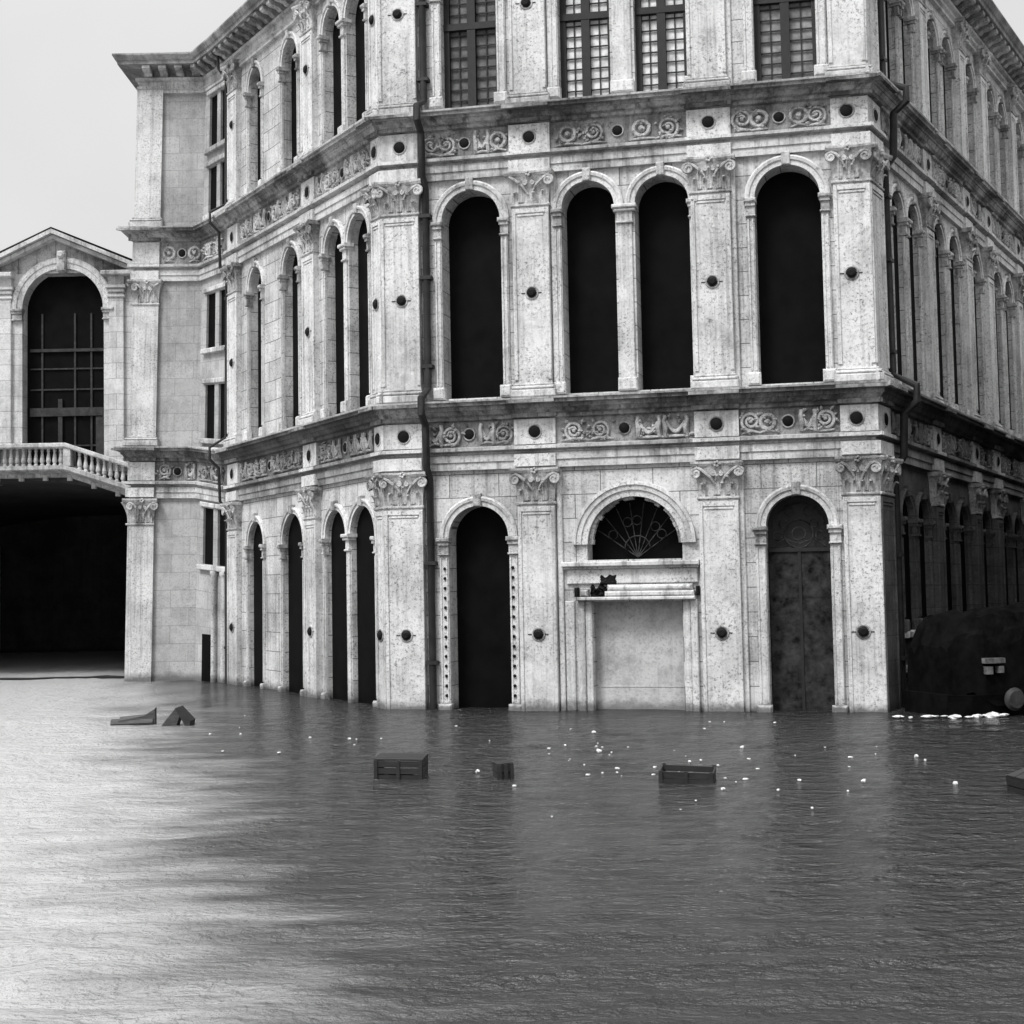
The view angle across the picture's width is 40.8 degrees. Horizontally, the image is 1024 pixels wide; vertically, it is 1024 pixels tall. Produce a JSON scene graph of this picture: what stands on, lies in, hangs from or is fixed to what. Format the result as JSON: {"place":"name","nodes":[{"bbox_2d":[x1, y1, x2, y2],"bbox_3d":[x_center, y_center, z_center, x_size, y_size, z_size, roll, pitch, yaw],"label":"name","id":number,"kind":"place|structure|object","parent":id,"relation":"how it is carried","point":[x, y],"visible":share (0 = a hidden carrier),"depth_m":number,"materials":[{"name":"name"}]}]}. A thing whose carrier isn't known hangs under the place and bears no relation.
{"place":"outdoors","nodes":[
{"label":"outdoors","id":0,"kind":"place"},
{"bbox_2d":[0,651,1023,1023],"bbox_3d":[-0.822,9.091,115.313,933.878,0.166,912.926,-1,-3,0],"label":"water","id":1,"kind":"structure","parent":0,"point":[272,863],"depth_m":13.36,"materials":[{"name":"grey liquid"}]},
{"bbox_2d":[0,675,124,679],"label":"quay edge","id":2,"kind":"object","parent":1,"relation":"in","point":[101,677],"visible":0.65,"depth_m":44.80,"materials":[{"name":"stone"}]},
{"bbox_2d":[0,227,132,652],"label":"stone bridge","id":3,"kind":"structure","parent":1,"relation":"on","point":[65,337],"depth_m":46.42,"materials":[{"name":"stone"}]},
{"bbox_2d":[110,707,156,725],"bbox_3d":[-7.796,4.260,28.390,0.918,0.460,0.202,-1,-3,3],"label":"broken timber","id":4,"kind":"object","parent":1,"relation":"on","point":[149,718],"visible":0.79,"depth_m":28.32,"materials":[{"name":"wood"}]},
{"bbox_2d":[161,705,194,725],"bbox_3d":[-6.891,4.224,28.236,0.700,0.480,0.460,-1,-3,0],"label":"tilted box","id":5,"kind":"object","parent":1,"relation":"on","point":[178,715],"visible":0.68,"depth_m":28.11,"materials":[{"name":"wood"}]},
{"bbox_2d":[374,753,427,779],"bbox_3d":[-1.589,3.708,19.771,0.700,0.412,0.544,0,0,6],"label":"wooden crate","id":6,"kind":"object","parent":1,"relation":"on","point":[409,763],"visible":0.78,"depth_m":19.53,"materials":[{"name":"grey wood"}]},
{"bbox_2d":[492,760,513,778],"bbox_3d":[-0.121,3.696,19.442,0.240,0.342,0.284,-3,0,-17],"label":"box","id":7,"kind":"object","parent":1,"relation":"on","point":[503,769],"visible":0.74,"depth_m":19.33,"materials":[{"name":"grey wood"}]},
{"bbox_2d":[111,0,1023,712],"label":"palace","id":8,"kind":"structure","parent":1,"relation":"on","point":[577,354],"depth_m":30.94,"materials":[{"name":"stone"}]},
{"bbox_2d":[201,634,210,681],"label":"side door","id":9,"kind":"structure","parent":8,"relation":"in","point":[206,638],"depth_m":42.24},
{"bbox_2d":[205,508,212,564],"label":"small window","id":10,"kind":"structure","parent":8,"relation":"in","point":[209,512],"depth_m":42.61,"materials":[{"name":"black glass"}]},
{"bbox_2d":[207,385,214,438],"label":"small window","id":11,"kind":"structure","parent":8,"relation":"in","point":[211,388],"depth_m":42.83,"materials":[{"name":"black glass"}]},
{"bbox_2d":[208,293,215,347],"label":"small window","id":12,"kind":"structure","parent":8,"relation":"in","point":[211,338],"depth_m":43.00,"materials":[{"name":"black glass"}]},
{"bbox_2d":[211,166,216,209],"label":"small window","id":13,"kind":"structure","parent":8,"relation":"in","point":[214,170],"depth_m":43.22,"materials":[{"name":"black glass"}]},
{"bbox_2d":[212,95,216,144],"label":"small window","id":14,"kind":"structure","parent":8,"relation":"in","point":[214,100],"depth_m":43.36,"materials":[{"name":"black glass"}]},
{"bbox_2d":[220,510,224,565],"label":"small window","id":15,"kind":"structure","parent":8,"relation":"in","point":[222,523],"depth_m":41.99,"materials":[{"name":"black glass"}]},
{"bbox_2d":[221,290,224,345],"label":"small window","id":16,"kind":"structure","parent":8,"relation":"in","point":[223,291],"depth_m":42.39,"materials":[{"name":"black glass"}]},
{"bbox_2d":[223,90,224,138],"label":"small window","id":17,"kind":"structure","parent":8,"relation":"in","point":[223,90],"depth_m":42.78,"materials":[{"name":"black glass"}]},
{"bbox_2d":[221,384,227,438],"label":"small window","id":18,"kind":"structure","parent":8,"relation":"in","point":[222,385],"depth_m":42.23,"materials":[{"name":"black glass"}]},
{"bbox_2d":[222,162,227,204],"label":"small window","id":19,"kind":"structure","parent":8,"relation":"in","point":[223,169],"depth_m":42.68,"materials":[{"name":"black glass"}]},
{"bbox_2d":[243,258,264,440],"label":"arched window","id":20,"kind":"structure","parent":8,"relation":"in","point":[255,264],"depth_m":39.97,"materials":[{"name":"stone"}]},
{"bbox_2d":[243,58,264,194],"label":"arched window","id":21,"kind":"structure","parent":8,"relation":"in","point":[248,96],"depth_m":40.35,"materials":[{"name":"stone"}]},
{"bbox_2d":[242,513,266,688],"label":"arched window","id":22,"kind":"structure","parent":8,"relation":"in","point":[260,542],"depth_m":39.51,"materials":[{"name":"stone"}]},
{"bbox_2d":[276,29,299,172],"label":"arched window","id":23,"kind":"structure","parent":8,"relation":"in","point":[281,69],"depth_m":37.77,"materials":[{"name":"stone"}]},
{"bbox_2d":[277,238,301,430],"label":"arched window","id":24,"kind":"structure","parent":8,"relation":"in","point":[282,277],"depth_m":37.40,"materials":[{"name":"stone"}]},
{"bbox_2d":[276,505,303,695],"bbox_3d":[-5.783,2.639,36.528,0.306,5.663,1.907,1,-4,-29],"label":"arched window","id":25,"kind":"structure","parent":8,"relation":"in","point":[295,539],"depth_m":36.93,"materials":[{"name":"stone"}]},
{"bbox_2d":[316,0,341,146],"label":"arched window","id":26,"kind":"structure","parent":8,"relation":"in","point":[322,38],"depth_m":35.05,"materials":[{"name":"stone"}]},
{"bbox_2d":[318,216,344,418],"bbox_3d":[-4.353,-4.848,34.270,0.411,5.034,1.481,1,-4,-29],"label":"arched window","id":27,"kind":"structure","parent":8,"relation":"in","point":[333,222],"depth_m":34.69,"materials":[{"name":"stone"}]},
{"bbox_2d":[318,501,347,700],"bbox_3d":[-4.305,2.509,33.882,0.301,5.574,1.673,1,-4,-29],"label":"arched window","id":28,"kind":"structure","parent":8,"relation":"in","point":[339,575],"depth_m":34.27,"materials":[{"name":"stone"}]},
{"bbox_2d":[341,0,369,120],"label":"arched window","id":29,"kind":"structure","parent":8,"relation":"in","point":[361,21],"depth_m":33.57,"materials":[{"name":"stone"}]},
{"bbox_2d":[343,203,372,406],"bbox_3d":[-3.595,-4.892,32.887,0.414,4.986,1.595,1,-4,-29],"label":"arched window","id":30,"kind":"structure","parent":8,"relation":"in","point":[364,239],"depth_m":33.20,"materials":[{"name":"stone"}]},
{"bbox_2d":[346,496,376,706],"bbox_3d":[-3.477,2.406,32.394,0.304,5.581,1.818,1,-4,-29],"label":"arched window","id":31,"kind":"structure","parent":8,"relation":"in","point":[366,599],"depth_m":32.66,"materials":[{"name":"stone"}]},
{"bbox_2d":[429,0,508,109],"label":"arched window","id":32,"kind":"structure","parent":8,"relation":"in","point":[474,31],"depth_m":31.51,"materials":[{"name":"stone"}]},
{"bbox_2d":[431,177,512,400],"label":"arched window","id":33,"kind":"structure","parent":8,"relation":"in","point":[479,225],"depth_m":31.45,"materials":[{"name":"stone"}]},
{"bbox_2d":[436,493,520,710],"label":"door frame","id":34,"kind":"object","parent":8,"relation":"in","point":[486,536],"depth_m":31.04,"materials":[{"name":"stone"}]},
{"bbox_2d":[546,0,610,98],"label":"arched window","id":35,"kind":"structure","parent":8,"relation":"in","point":[584,24],"depth_m":30.82,"materials":[{"name":"glass"}]},
{"bbox_2d":[550,167,623,394],"bbox_3d":[1.742,-5.071,30.454,1.630,4.992,0.710,-2,-3,15],"label":"arched window","id":36,"kind":"structure","parent":8,"relation":"in","point":[591,234],"depth_m":30.76,"materials":[{"name":"stone"}]},
{"bbox_2d":[561,560,700,710],"bbox_3d":[2.571,3.002,29.563,2.952,3.908,1.111,-1,-3,0],"label":"blocked doorway","id":37,"kind":"structure","parent":8,"relation":"in","point":[641,649],"depth_m":29.78,"materials":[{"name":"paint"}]},
{"bbox_2d":[625,162,697,389],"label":"arched window","id":38,"kind":"structure","parent":8,"relation":"in","point":[665,240],"depth_m":30.34,"materials":[{"name":"stone"}]},
{"bbox_2d":[635,0,696,91],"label":"arched window","id":39,"kind":"structure","parent":8,"relation":"in","point":[660,25],"depth_m":30.39,"materials":[{"name":"glass"}]},
{"bbox_2d":[741,0,828,82],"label":"arched window","id":40,"kind":"structure","parent":8,"relation":"in","point":[788,37],"depth_m":29.62,"materials":[{"name":"stone"}]},
{"bbox_2d":[743,151,835,385],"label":"arched window","id":41,"kind":"structure","parent":8,"relation":"in","point":[796,318],"depth_m":29.59,"materials":[{"name":"stone"}]},
{"bbox_2d":[752,481,847,712],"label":"arched door","id":42,"kind":"structure","parent":8,"relation":"in","point":[832,529],"depth_m":28.87,"materials":[{"name":"white stone"}]},
{"bbox_2d":[884,0,902,90],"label":"arched window","id":43,"kind":"structure","parent":8,"relation":"in","point":[896,4],"depth_m":31.36,"materials":[{"name":"stone"}]},
{"bbox_2d":[889,180,912,388],"bbox_3d":[8.603,-4.995,30.612,0.280,4.754,1.300,-3,-4,31],"label":"arched window","id":44,"kind":"structure","parent":8,"relation":"in","point":[895,188],"depth_m":30.98,"materials":[{"name":"stone"}]},
{"bbox_2d":[898,0,917,106],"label":"arched window","id":45,"kind":"structure","parent":8,"relation":"in","point":[911,19],"depth_m":32.47,"materials":[{"name":"stone"}]},
{"bbox_2d":[900,485,922,631],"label":"arched window","id":46,"kind":"structure","parent":8,"relation":"in","point":[907,493],"depth_m":30.61,"materials":[{"name":"stone"}]},
{"bbox_2d":[905,194,929,396],"bbox_3d":[9.277,-4.942,31.722,0.280,4.773,1.300,-3,-4,31],"label":"arched window","id":47,"kind":"structure","parent":8,"relation":"in","point":[911,201],"depth_m":32.08,"materials":[{"name":"stone"}]},
{"bbox_2d":[915,489,935,618],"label":"arched window","id":48,"kind":"structure","parent":8,"relation":"in","point":[922,496],"depth_m":31.75,"materials":[{"name":"stone"}]},
{"bbox_2d":[926,10,942,132],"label":"arched window","id":49,"kind":"structure","parent":8,"relation":"in","point":[937,48],"depth_m":34.52,"materials":[{"name":"stone"}]},
{"bbox_2d":[933,214,955,408],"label":"arched window","id":50,"kind":"structure","parent":8,"relation":"in","point":[944,252],"depth_m":34.17,"materials":[{"name":"stone"}]},
{"bbox_2d":[939,28,957,148],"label":"arched window","id":51,"kind":"structure","parent":8,"relation":"in","point":[944,35],"depth_m":35.77,"materials":[{"name":"stone"}]},
{"bbox_2d":[943,493,960,611],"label":"arched window","id":52,"kind":"structure","parent":8,"relation":"in","point":[954,527],"depth_m":33.83,"materials":[{"name":"stone"}]},
{"bbox_2d":[946,227,969,415],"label":"arched window","id":53,"kind":"structure","parent":8,"relation":"in","point":[952,233],"depth_m":35.40,"materials":[{"name":"stone"}]},
{"bbox_2d":[956,497,974,612],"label":"arched window","id":54,"kind":"structure","parent":8,"relation":"in","point":[962,503],"depth_m":35.06,"materials":[{"name":"stone"}]},
{"bbox_2d":[965,55,978,169],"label":"arched window","id":55,"kind":"structure","parent":8,"relation":"in","point":[973,91],"depth_m":37.89,"materials":[{"name":"stone"}]},
{"bbox_2d":[972,247,990,424],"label":"arched window","id":56,"kind":"structure","parent":8,"relation":"in","point":[980,280],"depth_m":37.56,"materials":[{"name":"stone"}]},
{"bbox_2d":[981,502,995,606],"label":"arched window","id":57,"kind":"structure","parent":8,"relation":"in","point":[990,533],"depth_m":37.21,"materials":[{"name":"stone"}]},
{"bbox_2d":[986,81,998,191],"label":"arched window","id":58,"kind":"structure","parent":8,"relation":"in","point":[994,115],"depth_m":40.12,"materials":[{"name":"stone"}]},
{"bbox_2d":[994,265,1010,433],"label":"arched window","id":59,"kind":"structure","parent":8,"relation":"in","point":[1001,297],"depth_m":39.79,"materials":[{"name":"stone"}]},
{"bbox_2d":[995,94,1009,202],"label":"arched window","id":60,"kind":"structure","parent":8,"relation":"in","point":[1005,127],"depth_m":41.36,"materials":[{"name":"stone"}]},
{"bbox_2d":[1002,507,1015,604],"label":"arched window","id":61,"kind":"structure","parent":8,"relation":"in","point":[1009,536],"depth_m":39.44,"materials":[{"name":"stone"}]},
{"bbox_2d":[1003,273,1021,438],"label":"arched window","id":62,"kind":"structure","parent":8,"relation":"in","point":[1007,281],"depth_m":41.01,"materials":[{"name":"stone"}]},
{"bbox_2d":[1012,510,1023,603],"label":"arched window","id":63,"kind":"structure","parent":8,"relation":"in","point":[1016,516],"depth_m":40.68,"materials":[{"name":"stone"}]},
{"bbox_2d":[1015,115,1023,217],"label":"arched window","id":64,"kind":"structure","parent":8,"relation":"in","point":[1020,137],"depth_m":43.55,"materials":[{"name":"stone"}]},
{"bbox_2d":[658,763,715,783],"bbox_3d":[2.390,3.632,18.772,0.740,0.300,0.464,0,3,13],"label":"slatted crate","id":65,"kind":"object","parent":1,"relation":"on","point":[687,776],"visible":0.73,"depth_m":18.61,"materials":[{"name":"grey wood"}]},
{"bbox_2d":[948,714,961,718],"bbox_3d":[8.543,3.947,26.541,0.280,0.105,0.144,-1,-3,-8],"label":"litter scrap","id":66,"kind":"object","parent":1,"relation":"on","point":[955,716],"visible":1,"depth_m":26.50,"materials":[{"name":"white paper"}]},
{"bbox_2d":[902,602,1023,716],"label":"covered boat","id":67,"kind":"object","parent":1,"relation":"on","point":[969,662],"visible":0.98,"depth_m":27.12,"materials":[{"name":"fabric"}]},
{"bbox_2d":[972,714,981,717],"bbox_3d":[8.987,3.943,26.616,0.220,0.088,0.114,-1,-3,-1],"label":"litter scrap","id":68,"kind":"object","parent":1,"relation":"on","point":[977,716],"visible":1,"depth_m":26.58,"materials":[{"name":"white paper"}]},
{"bbox_2d":[985,711,999,717],"bbox_3d":[9.282,3.936,26.591,0.303,0.176,0.144,-1,-3,-6],"label":"litter scrap","id":69,"kind":"object","parent":1,"relation":"on","point":[992,714],"visible":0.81,"depth_m":26.55,"materials":[{"name":"white paper"}]},
{"bbox_2d":[1006,768,1023,793],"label":"broken crate","id":70,"kind":"object","parent":1,"relation":"on","point":[1015,781],"visible":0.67,"depth_m":17.27,"materials":[{"name":"grey wood"}]},
{"bbox_2d":[0,0,1023,258],"label":"sky","id":71,"kind":"structure","parent":0,"point":[68,111],"materials":[{"name":"white"}]}
]}

